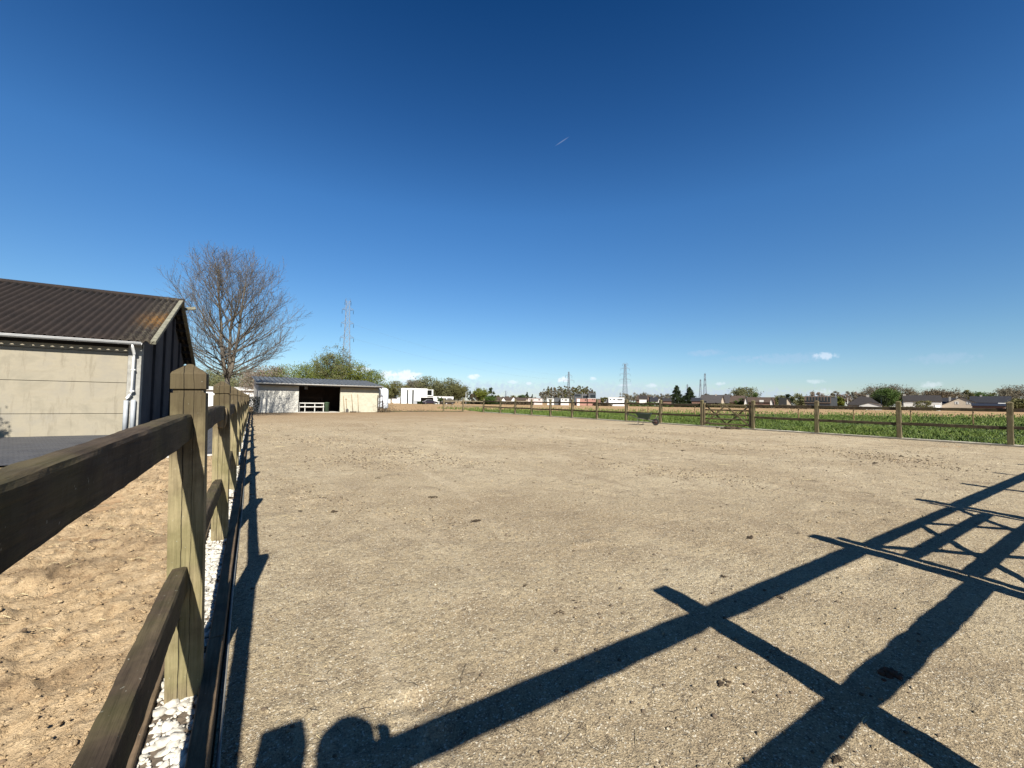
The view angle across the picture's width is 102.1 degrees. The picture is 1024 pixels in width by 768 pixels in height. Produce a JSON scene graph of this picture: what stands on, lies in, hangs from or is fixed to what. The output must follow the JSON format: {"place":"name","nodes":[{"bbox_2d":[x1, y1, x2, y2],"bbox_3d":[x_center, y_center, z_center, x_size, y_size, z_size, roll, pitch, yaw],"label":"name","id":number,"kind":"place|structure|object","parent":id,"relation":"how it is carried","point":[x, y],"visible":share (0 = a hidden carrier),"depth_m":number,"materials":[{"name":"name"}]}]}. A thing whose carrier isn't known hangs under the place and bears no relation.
{"place":"outdoors","nodes":[
{"label":"outdoors","id":0,"kind":"place"},
{"bbox_2d":[0,278,195,436],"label":"barn","id":1,"kind":"structure","parent":0,"point":[77,361],"depth_m":13.47,"materials":[{"name":"concrete"}]},
{"bbox_2d":[0,455,211,767],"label":"sand ground","id":2,"kind":"structure","parent":0,"point":[66,676],"depth_m":2.41,"materials":[{"name":"beige sand"}]},
{"bbox_2d":[43,735,57,744],"bbox_3d":[-1.708,1.318,1.531,0.059,0.020,0.024,0,-2,18],"label":"sand lump","id":3,"kind":"object","parent":2,"relation":"on","point":[48,738],"visible":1,"depth_m":1.53,"materials":[{"name":"beige sand"}]},
{"bbox_2d":[0,480,163,630],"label":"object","id":4,"kind":"object","parent":2,"relation":"on","point":[70,564],"visible":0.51,"depth_m":3.59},
{"bbox_2d":[0,427,212,465],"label":"yard paving","id":5,"kind":"structure","parent":0,"point":[15,449],"depth_m":10.44,"materials":[{"name":"grey concrete"}]},
{"bbox_2d":[139,416,248,767],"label":"gravel strip","id":6,"kind":"structure","parent":0,"point":[181,719],"depth_m":1.59,"materials":[{"name":"white stone pebbles"},{"name":"gravel"}]},
{"bbox_2d":[0,364,248,767],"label":"post and rail fence","id":7,"kind":"object","parent":6,"relation":"in","point":[45,498],"visible":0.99,"depth_m":1.26,"materials":[{"name":"brown wood"}]},
{"bbox_2d":[249,396,259,413],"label":"wire gate panel","id":8,"kind":"structure","parent":7,"relation":"attached to","point":[251,399],"depth_m":32.76,"materials":[{"name":"metal"}]},
{"bbox_2d":[136,421,247,767],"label":"pebbles","id":9,"kind":"object","parent":6,"relation":"on","point":[174,739],"visible":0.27,"depth_m":1.63,"materials":[{"name":"white gravel"}]},
{"bbox_2d":[401,388,453,403],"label":"modern house","id":10,"kind":"structure","parent":0,"point":[409,395],"depth_m":135.37,"materials":[{"name":"paint"}]},
{"bbox_2d":[0,400,1023,767],"bbox_3d":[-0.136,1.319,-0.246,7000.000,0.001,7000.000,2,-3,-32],"label":"field ground","id":11,"kind":"structure","parent":0,"point":[392,406],"depth_m":85.42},
{"bbox_2d":[126,521,210,767],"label":"edging board","id":12,"kind":"object","parent":11,"relation":"on","point":[135,753],"visible":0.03,"depth_m":1.55,"materials":[{"name":"brown wood"}]},
{"bbox_2d":[185,413,249,767],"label":"edging board","id":13,"kind":"object","parent":11,"relation":"on","point":[199,752],"visible":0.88,"depth_m":1.92,"materials":[{"name":"brown wood"}]},
{"bbox_2d":[203,369,234,385],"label":"tree","id":14,"kind":"object","parent":11,"relation":"on","point":[211,375],"visible":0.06,"depth_m":65.16,"materials":[{"name":"green plant"}]},
{"bbox_2d":[206,386,253,406],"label":"white outbuilding","id":15,"kind":"structure","parent":11,"relation":"on","point":[209,391],"depth_m":55.25,"materials":[{"name":"white paint"}]},
{"bbox_2d":[153,241,310,384],"bbox_3d":[-18.145,-3.439,26.484,8.552,11.532,8.741,0,-2,11],"label":"bare tree","id":16,"kind":"object","parent":11,"relation":"on","point":[227,352],"visible":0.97,"depth_m":26.26,"materials":[{"name":"grey plant"}]},
{"bbox_2d":[202,366,270,386],"bbox_3d":[-41.572,0.348,64.229,12.476,6.205,11.716,2,-3,-32],"label":"tree","id":17,"kind":"object","parent":11,"relation":"on","point":[216,380],"visible":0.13,"depth_m":62.31,"materials":[{"name":"green plant"}]},
{"bbox_2d":[233,365,295,396],"bbox_3d":[-35.968,0.284,59.699,9.573,6.122,9.772,2,-3,-32],"label":"tree","id":18,"kind":"object","parent":11,"relation":"on","point":[249,381],"visible":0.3,"depth_m":58.67,"materials":[{"name":"green plant"}]},
{"bbox_2d":[260,363,308,377],"bbox_3d":[-33.044,0.234,62.105,9.532,6.505,9.491,-1,-3,33],"label":"tree","id":19,"kind":"object","parent":11,"relation":"on","point":[289,371],"visible":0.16,"depth_m":60.76,"materials":[{"name":"green plant"}]},
{"bbox_2d":[294,361,331,378],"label":"tree","id":20,"kind":"object","parent":11,"relation":"on","point":[305,370],"visible":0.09,"depth_m":58.90,"materials":[{"name":"green plant"}]},
{"bbox_2d":[308,352,350,379],"bbox_3d":[-25.225,-0.512,57.677,6.747,7.856,6.791,2,-3,-32],"label":"tree","id":21,"kind":"object","parent":11,"relation":"on","point":[321,374],"visible":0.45,"depth_m":56.58,"materials":[{"name":"green plant"}]},
{"bbox_2d":[308,343,355,379],"bbox_3d":[-24.631,-1.165,57.067,6.015,9.129,6.282,-1,-3,40],"label":"tree","id":22,"kind":"object","parent":11,"relation":"on","point":[331,358],"visible":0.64,"depth_m":56.45,"materials":[{"name":"green plant"}]},
{"bbox_2d":[320,359,374,382],"bbox_3d":[-23.767,-0.028,60.246,8.211,7.145,8.632,-1,-3,36],"label":"tree","id":23,"kind":"object","parent":11,"relation":"on","point":[358,370],"visible":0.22,"depth_m":59.52,"materials":[{"name":"green plant"}]},
{"bbox_2d":[341,301,353,360],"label":"power pylon","id":24,"kind":"object","parent":11,"relation":"on","point":[345,321],"visible":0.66,"depth_m":235.81,"materials":[{"name":"grey metal"}]},
{"bbox_2d":[354,369,393,397],"bbox_3d":[-22.076,0.676,62.762,7.728,5.992,7.436,2,-3,-32],"label":"tree","id":25,"kind":"object","parent":11,"relation":"on","point":[376,375],"visible":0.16,"depth_m":62.61,"materials":[{"name":"green plant"}]},
{"bbox_2d":[384,381,410,399],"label":"tree","id":26,"kind":"object","parent":11,"relation":"on","point":[397,387],"visible":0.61,"depth_m":172.29,"materials":[{"name":"green plant"}]},
{"bbox_2d":[401,380,424,387],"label":"tree","id":27,"kind":"object","parent":11,"relation":"on","point":[411,384],"visible":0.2,"depth_m":187.37,"materials":[{"name":"green plant"}]},
{"bbox_2d":[409,376,443,395],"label":"tree","id":28,"kind":"object","parent":11,"relation":"on","point":[430,386],"visible":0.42,"depth_m":187.53,"materials":[{"name":"green plant"}]},
{"bbox_2d":[422,399,436,403],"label":"parked car","id":29,"kind":"object","parent":11,"relation":"on","point":[428,401],"visible":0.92,"depth_m":126.90,"materials":[{"name":"paint"}]},
{"bbox_2d":[432,377,463,399],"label":"tree","id":30,"kind":"object","parent":11,"relation":"on","point":[442,391],"visible":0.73,"depth_m":186.59,"materials":[{"name":"green plant"}]},
{"bbox_2d":[445,384,468,402],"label":"tree","id":31,"kind":"object","parent":11,"relation":"on","point":[463,394],"visible":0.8,"depth_m":188.03,"materials":[{"name":"green plant"}]},
{"bbox_2d":[472,387,490,400],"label":"tree","id":32,"kind":"object","parent":11,"relation":"on","point":[479,393],"visible":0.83,"depth_m":148.89,"materials":[{"name":"green plant"}]},
{"bbox_2d":[461,402,502,404],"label":"hedge","id":33,"kind":"object","parent":11,"relation":"on","point":[497,403],"visible":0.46,"depth_m":153.58,"materials":[{"name":"green plant"}]},
{"bbox_2d":[481,395,496,404],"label":"bush","id":34,"kind":"object","parent":11,"relation":"on","point":[491,398],"visible":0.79,"depth_m":146.91,"materials":[{"name":"green plant"}]},
{"bbox_2d":[501,401,533,404],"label":"hedge","id":35,"kind":"object","parent":11,"relation":"on","point":[508,403],"visible":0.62,"depth_m":153.94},
{"bbox_2d":[620,364,630,398],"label":"power pylon","id":36,"kind":"object","parent":11,"relation":"on","point":[624,377],"visible":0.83,"depth_m":480.07,"materials":[{"name":"grey metal"}]},
{"bbox_2d":[628,402,673,406],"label":"hedge","id":37,"kind":"object","parent":11,"relation":"on","point":[649,405],"visible":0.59,"depth_m":153.82,"materials":[{"name":"green plant"}]},
{"bbox_2d":[648,397,657,405],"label":"village house","id":38,"kind":"structure","parent":11,"relation":"on","point":[653,399],"depth_m":169.41,"materials":[{"name":"black tile"}]},
{"bbox_2d":[669,385,682,406],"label":"cedar tree","id":39,"kind":"object","parent":11,"relation":"on","point":[676,391],"visible":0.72,"depth_m":189.34,"materials":[{"name":"green plant"}]},
{"bbox_2d":[672,395,691,403],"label":"bush","id":40,"kind":"object","parent":11,"relation":"on","point":[680,398],"visible":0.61,"depth_m":185.37,"materials":[{"name":"green plant"}]},
{"bbox_2d":[681,387,695,402],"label":"cedar tree","id":41,"kind":"object","parent":11,"relation":"on","point":[690,391],"visible":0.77,"depth_m":184.99,"materials":[{"name":"green plant"}]},
{"bbox_2d":[691,398,701,403],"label":"village house","id":42,"kind":"structure","parent":11,"relation":"on","point":[695,400],"depth_m":175.54,"materials":[{"name":"brown brick"}]},
{"bbox_2d":[390,404,1021,416],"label":"stubble","id":43,"kind":"object","parent":11,"relation":"on","point":[711,411],"visible":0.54,"depth_m":88.26,"materials":[{"name":"plant"}]},
{"bbox_2d":[700,394,730,406],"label":"village house","id":44,"kind":"structure","parent":11,"relation":"on","point":[713,399],"depth_m":173.47,"materials":[{"name":"grey brick"}]},
{"bbox_2d":[438,406,1023,444],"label":"grass","id":45,"kind":"structure","parent":11,"relation":"on","point":[931,432],"depth_m":31.03,"materials":[{"name":"green plant"}]},
{"bbox_2d":[710,403,756,407],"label":"hedge","id":46,"kind":"object","parent":11,"relation":"on","point":[728,406],"visible":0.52,"depth_m":154.19,"materials":[{"name":"green plant"}]},
{"bbox_2d":[729,396,744,406],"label":"village house","id":47,"kind":"structure","parent":11,"relation":"on","point":[732,399],"depth_m":171.77,"materials":[{"name":"brown brick"}]},
{"bbox_2d":[728,387,763,397],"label":"tree","id":48,"kind":"object","parent":11,"relation":"on","point":[740,391],"visible":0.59,"depth_m":251.91,"materials":[{"name":"green plant"}]},
{"bbox_2d":[774,395,785,404],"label":"tree","id":49,"kind":"object","parent":11,"relation":"on","point":[776,399],"visible":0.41,"depth_m":199.34,"materials":[{"name":"green plant"}]},
{"bbox_2d":[757,404,810,408],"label":"hedge","id":50,"kind":"object","parent":11,"relation":"on","point":[781,407],"visible":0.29,"depth_m":154.07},
{"bbox_2d":[787,393,806,404],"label":"tree","id":51,"kind":"object","parent":11,"relation":"on","point":[796,396],"visible":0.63,"depth_m":198.02,"materials":[{"name":"green plant"}]},
{"bbox_2d":[837,396,845,405],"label":"tree","id":52,"kind":"object","parent":11,"relation":"on","point":[840,401],"visible":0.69,"depth_m":198.41,"materials":[{"name":"green plant"}]},
{"bbox_2d":[840,393,850,403],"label":"tree","id":53,"kind":"object","parent":11,"relation":"on","point":[846,397],"visible":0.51,"depth_m":227.98,"materials":[{"name":"green plant"}]},
{"bbox_2d":[845,391,857,401],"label":"tree","id":54,"kind":"object","parent":11,"relation":"on","point":[852,395],"visible":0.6,"depth_m":228.84,"materials":[{"name":"green plant"}]},
{"bbox_2d":[859,402,881,409],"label":"annex","id":55,"kind":"object","parent":11,"relation":"on","point":[870,404],"visible":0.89,"depth_m":150.01,"materials":[{"name":"white paint"}]},
{"bbox_2d":[857,386,885,396],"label":"tree","id":56,"kind":"object","parent":11,"relation":"on","point":[868,392],"visible":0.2,"depth_m":259.45,"materials":[{"name":"green plant"}]},
{"bbox_2d":[873,393,891,405],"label":"bush","id":57,"kind":"object","parent":11,"relation":"on","point":[885,399],"visible":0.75,"depth_m":170.57,"materials":[{"name":"green plant"}]},
{"bbox_2d":[866,383,901,397],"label":"tree","id":58,"kind":"object","parent":11,"relation":"on","point":[884,387],"visible":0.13,"depth_m":258.39,"materials":[{"name":"green plant"}]},
{"bbox_2d":[869,387,902,406],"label":"tree","id":59,"kind":"object","parent":11,"relation":"on","point":[895,395],"visible":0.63,"depth_m":173.09,"materials":[{"name":"green plant"}]},
{"bbox_2d":[876,384,917,406],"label":"tree","id":60,"kind":"object","parent":11,"relation":"on","point":[900,388],"visible":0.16,"depth_m":256.33,"materials":[{"name":"green plant"}]},
{"bbox_2d":[901,394,942,407],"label":"village house","id":61,"kind":"structure","parent":11,"relation":"on","point":[908,400],"depth_m":166.64,"materials":[{"name":"tile"}]},
{"bbox_2d":[911,400,933,410],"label":"bush","id":62,"kind":"object","parent":11,"relation":"on","point":[917,404],"visible":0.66,"depth_m":149.16,"materials":[{"name":"green plant"}]},
{"bbox_2d":[918,388,945,397],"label":"tree","id":63,"kind":"object","parent":11,"relation":"on","point":[933,391],"visible":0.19,"depth_m":228.67,"materials":[{"name":"green plant"}]},
{"bbox_2d":[921,388,960,397],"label":"tree","id":64,"kind":"object","parent":11,"relation":"on","point":[947,395],"visible":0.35,"depth_m":226.31,"materials":[{"name":"green plant"}]},
{"bbox_2d":[942,396,976,407],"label":"village house","id":65,"kind":"structure","parent":11,"relation":"on","point":[960,402],"depth_m":162.53,"materials":[{"name":"beige paint"}]},
{"bbox_2d":[962,390,974,398],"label":"tree","id":66,"kind":"object","parent":11,"relation":"on","point":[966,392],"visible":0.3,"depth_m":229.11,"materials":[{"name":"green plant"}]},
{"bbox_2d":[966,391,993,397],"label":"tree","id":67,"kind":"object","parent":11,"relation":"on","point":[978,393],"visible":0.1,"depth_m":228.83,"materials":[{"name":"green plant"}]},
{"bbox_2d":[971,403,1005,411],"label":"annex","id":68,"kind":"object","parent":11,"relation":"on","point":[985,405],"visible":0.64,"depth_m":150.60,"materials":[{"name":"grey brick"}]},
{"bbox_2d":[995,388,1021,399],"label":"tree","id":69,"kind":"object","parent":11,"relation":"on","point":[1001,393],"visible":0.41,"depth_m":228.30,"materials":[{"name":"brown plant"}]},
{"bbox_2d":[993,385,1023,398],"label":"tree","id":70,"kind":"object","parent":11,"relation":"on","point":[1020,388],"visible":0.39,"depth_m":228.96,"materials":[{"name":"brown plant"}]},
{"bbox_2d":[1005,398,1023,408],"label":"tree","id":71,"kind":"object","parent":11,"relation":"on","point":[1018,403],"visible":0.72,"depth_m":149.42,"materials":[{"name":"green plant"}]},
{"bbox_2d":[0,0,1023,406],"label":"sky","id":72,"kind":"structure","parent":0,"point":[775,197],"materials":[{"name":"blue"}]},
{"bbox_2d":[528,398,542,404],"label":"flat house","id":73,"kind":"structure","parent":0,"point":[537,399],"depth_m":159.83,"materials":[{"name":"paint"}]},
{"bbox_2d":[561,398,568,404],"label":"flat house","id":74,"kind":"structure","parent":0,"point":[564,399],"depth_m":159.84,"materials":[{"name":"white paint"}]},
{"bbox_2d":[576,398,586,405],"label":"flat house","id":75,"kind":"structure","parent":0,"point":[583,400],"depth_m":157.77,"materials":[{"name":"pink brick"}]},
{"bbox_2d":[608,397,624,405],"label":"flat house","id":76,"kind":"structure","parent":0,"point":[616,399],"depth_m":157.83,"materials":[{"name":"white paint"}]},
{"bbox_2d":[212,411,1023,767],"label":"paddock ground","id":77,"kind":"structure","parent":0,"point":[992,671],"depth_m":2.74,"materials":[{"name":"beige sand"}]},
{"bbox_2d":[215,424,249,767],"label":"drain hose","id":78,"kind":"object","parent":77,"relation":"on","point":[218,755],"visible":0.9,"depth_m":2.13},
{"bbox_2d":[251,376,383,412],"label":"field shed","id":79,"kind":"structure","parent":77,"relation":"on","point":[279,394],"depth_m":39.59,"materials":[{"name":"grey corrugated metal"},{"name":"pale concrete"},{"name":"white plastic"}]},
{"bbox_2d":[298,397,323,411],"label":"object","id":80,"kind":"object","parent":79,"relation":"on","point":[314,406],"visible":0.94,"depth_m":38.57,"materials":[{"name":"white paint"}]},
{"bbox_2d":[324,402,328,411],"bbox_3d":[-17.610,2.174,39.302,0.510,0.910,0.510,3,-3,-36],"label":"feed bin","id":81,"kind":"object","parent":79,"relation":"on","point":[326,406],"visible":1,"depth_m":39.13,"materials":[{"name":"green plastic"}]},
{"bbox_2d":[378,388,388,411],"bbox_3d":[-13.349,1.623,42.535,1.240,2.482,1.240,2,-3,-32],"label":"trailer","id":82,"kind":"object","parent":77,"relation":"on","point":[384,394],"visible":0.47,"depth_m":42.06,"materials":[{"name":"metal"}]},
{"bbox_2d":[375,402,395,411],"bbox_3d":[-12.526,2.035,41.123,2.508,1.644,1.804,2,-3,-32],"label":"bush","id":83,"kind":"object","parent":77,"relation":"on","point":[383,410],"visible":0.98,"depth_m":41.02,"materials":[{"name":"white"}]},
{"bbox_2d":[385,411,461,411],"bbox_3d":[-9.516,2.970,44.934,9.349,0.120,0.296,3,-3,-36],"label":"edging board","id":84,"kind":"object","parent":77,"relation":"on","point":[426,411],"visible":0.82,"depth_m":45.07,"materials":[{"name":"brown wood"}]},
{"bbox_2d":[443,398,482,411],"bbox_3d":[-5.504,2.491,47.012,4.566,1.685,1.261,1,-2,-3],"label":"post and rail fence","id":85,"kind":"object","parent":77,"relation":"on","point":[462,401],"visible":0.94,"depth_m":46.98,"materials":[{"name":"brown wood"}]},
{"bbox_2d":[238,440,951,767],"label":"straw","id":86,"kind":"object","parent":77,"relation":"on","point":[616,552],"visible":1,"depth_m":3.01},
{"bbox_2d":[238,434,983,766],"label":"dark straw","id":87,"kind":"object","parent":77,"relation":"on","point":[600,632],"visible":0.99,"depth_m":2.46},
{"bbox_2d":[235,424,1000,767],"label":"sand clods","id":88,"kind":"object","parent":77,"relation":"on","point":[541,752],"visible":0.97,"depth_m":4.30,"materials":[{"name":"beige sand"}]},
{"bbox_2d":[231,423,1015,767],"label":"chips","id":89,"kind":"object","parent":77,"relation":"on","point":[627,587],"visible":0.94,"depth_m":3.38,"materials":[{"name":"brown wood"}]},
{"bbox_2d":[625,413,658,424],"bbox_3d":[7.763,2.082,24.643,1.897,0.699,0.742,0,-3,26],"label":"wheelbarrow","id":90,"kind":"object","parent":77,"relation":"on","point":[645,416],"visible":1,"depth_m":24.35,"materials":[{"name":"metal"}]},
{"bbox_2d":[717,678,731,686],"bbox_3d":[0.985,1.393,1.927,0.085,0.013,0.050,2,-3,-32],"label":"manure clump","id":91,"kind":"object","parent":77,"relation":"on","point":[720,682],"visible":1,"depth_m":1.93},
{"bbox_2d":[716,426,743,429],"bbox_3d":[11.789,2.353,22.052,1.769,0.222,1.071,2,-3,-32],"label":"slab","id":92,"kind":"object","parent":77,"relation":"on","point":[732,427],"visible":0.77,"depth_m":21.69,"materials":[{"name":"grey concrete"}]},
{"bbox_2d":[483,399,1023,444],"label":"post and rail fence","id":93,"kind":"object","parent":77,"relation":"on","point":[1010,410],"visible":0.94,"depth_m":18.69,"materials":[{"name":"brown wood"}]},
{"bbox_2d":[704,403,750,427],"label":"field gate","id":94,"kind":"structure","parent":93,"relation":"attached to","point":[728,409],"depth_m":22.61,"materials":[{"name":"brown wood"}]},
{"bbox_2d":[485,412,1023,447],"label":"edging board","id":95,"kind":"object","parent":77,"relation":"on","point":[808,432],"visible":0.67,"depth_m":18.18,"materials":[{"name":"brown wood"}]},
{"bbox_2d":[831,754,843,763],"bbox_3d":[1.194,1.380,1.522,0.059,0.010,0.030,2,-2,-17],"label":"manure clump","id":96,"kind":"object","parent":77,"relation":"on","point":[835,758],"visible":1,"depth_m":1.52,"materials":[{"name":"brown soil"}]},
{"bbox_2d":[877,666,903,681],"bbox_3d":[1.821,1.407,1.998,0.150,0.030,0.093,2,-3,-32],"label":"manure clump","id":97,"kind":"object","parent":77,"relation":"on","point":[887,672],"visible":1,"depth_m":2.00,"materials":[{"name":"brown soil"}]},
{"bbox_2d":[639,395,646,402],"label":"gable house","id":98,"kind":"structure","parent":0,"point":[642,398],"depth_m":165.06,"materials":[{"name":"paint"}]},
{"bbox_2d":[661,398,671,403],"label":"village house","id":99,"kind":"structure","parent":0,"point":[667,400],"depth_m":175.34,"materials":[{"name":"brown brick"}]},
{"bbox_2d":[493,412,1023,445],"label":"strip gravel","id":100,"kind":"structure","parent":0,"point":[803,431],"depth_m":19.04,"materials":[{"name":"gravel"}]},
{"bbox_2d":[747,397,775,407],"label":"village house","id":101,"kind":"structure","parent":0,"point":[763,400],"depth_m":176.86,"materials":[{"name":"brown brick"}]},
{"bbox_2d":[778,398,786,404],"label":"garage","id":102,"kind":"structure","parent":0,"point":[782,401],"depth_m":167.92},
{"bbox_2d":[804,396,830,408],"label":"village house","id":103,"kind":"structure","parent":0,"point":[822,400],"depth_m":165.30,"materials":[{"name":"brown tile"}]},
{"bbox_2d":[830,397,836,405],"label":"annex","id":104,"kind":"object","parent":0,"point":[833,401],"visible":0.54,"depth_m":171.62,"materials":[{"name":"grey"}]},
{"bbox_2d":[847,395,882,405],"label":"village house","id":105,"kind":"structure","parent":0,"point":[860,400],"depth_m":160.12,"materials":[{"name":"tile"}]},
{"bbox_2d":[969,395,1011,402],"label":"village house","id":106,"kind":"structure","parent":0,"point":[990,399],"depth_m":166.35,"materials":[{"name":"grey tile"}]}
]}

